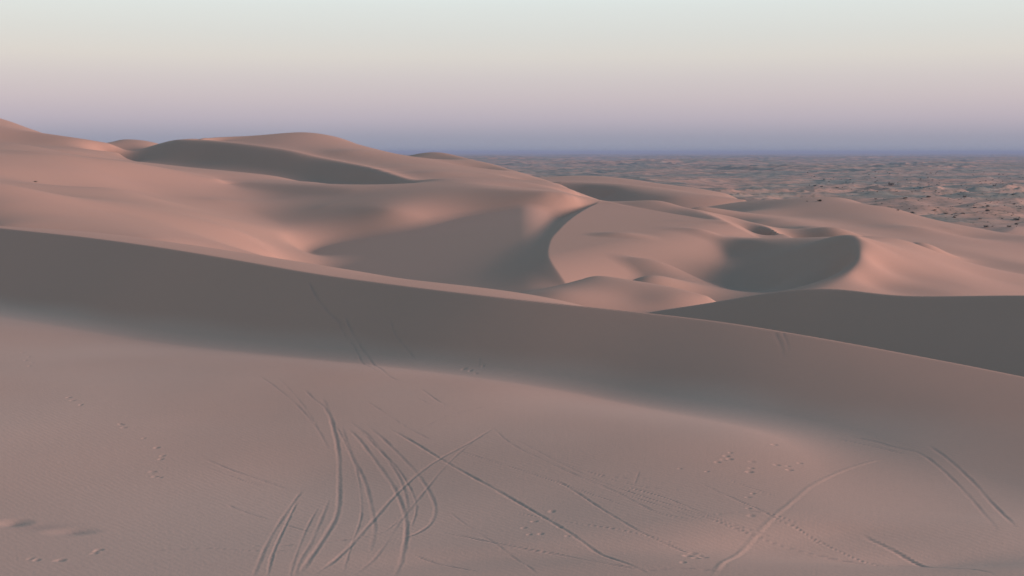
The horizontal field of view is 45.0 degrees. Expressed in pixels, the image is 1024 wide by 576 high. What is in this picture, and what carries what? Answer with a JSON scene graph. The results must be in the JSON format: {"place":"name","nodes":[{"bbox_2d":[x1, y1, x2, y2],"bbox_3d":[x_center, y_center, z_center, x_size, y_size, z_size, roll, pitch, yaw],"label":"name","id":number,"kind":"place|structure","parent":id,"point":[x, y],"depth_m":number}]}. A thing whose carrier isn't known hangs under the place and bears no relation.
{"place":"outdoors","nodes":[
{"label":"outdoors","id":0,"kind":"place"},
{"bbox_2d":[0,226,1023,575],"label":"foreground dune","id":1,"kind":"structure","parent":0,"point":[172,410],"depth_m":63.73},
{"bbox_2d":[0,118,1023,376],"bbox_3d":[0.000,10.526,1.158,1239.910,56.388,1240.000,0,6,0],"label":"dunes","id":2,"kind":"structure","parent":0,"point":[868,276],"depth_m":218.52},
{"bbox_2d":[0,0,1023,152],"label":"sky","id":3,"kind":"structure","parent":0,"point":[393,76]},
{"bbox_2d":[395,152,1023,223],"bbox_3d":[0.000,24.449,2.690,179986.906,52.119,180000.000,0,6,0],"label":"desert plain","id":4,"kind":"structure","parent":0,"point":[748,176],"depth_m":2028.21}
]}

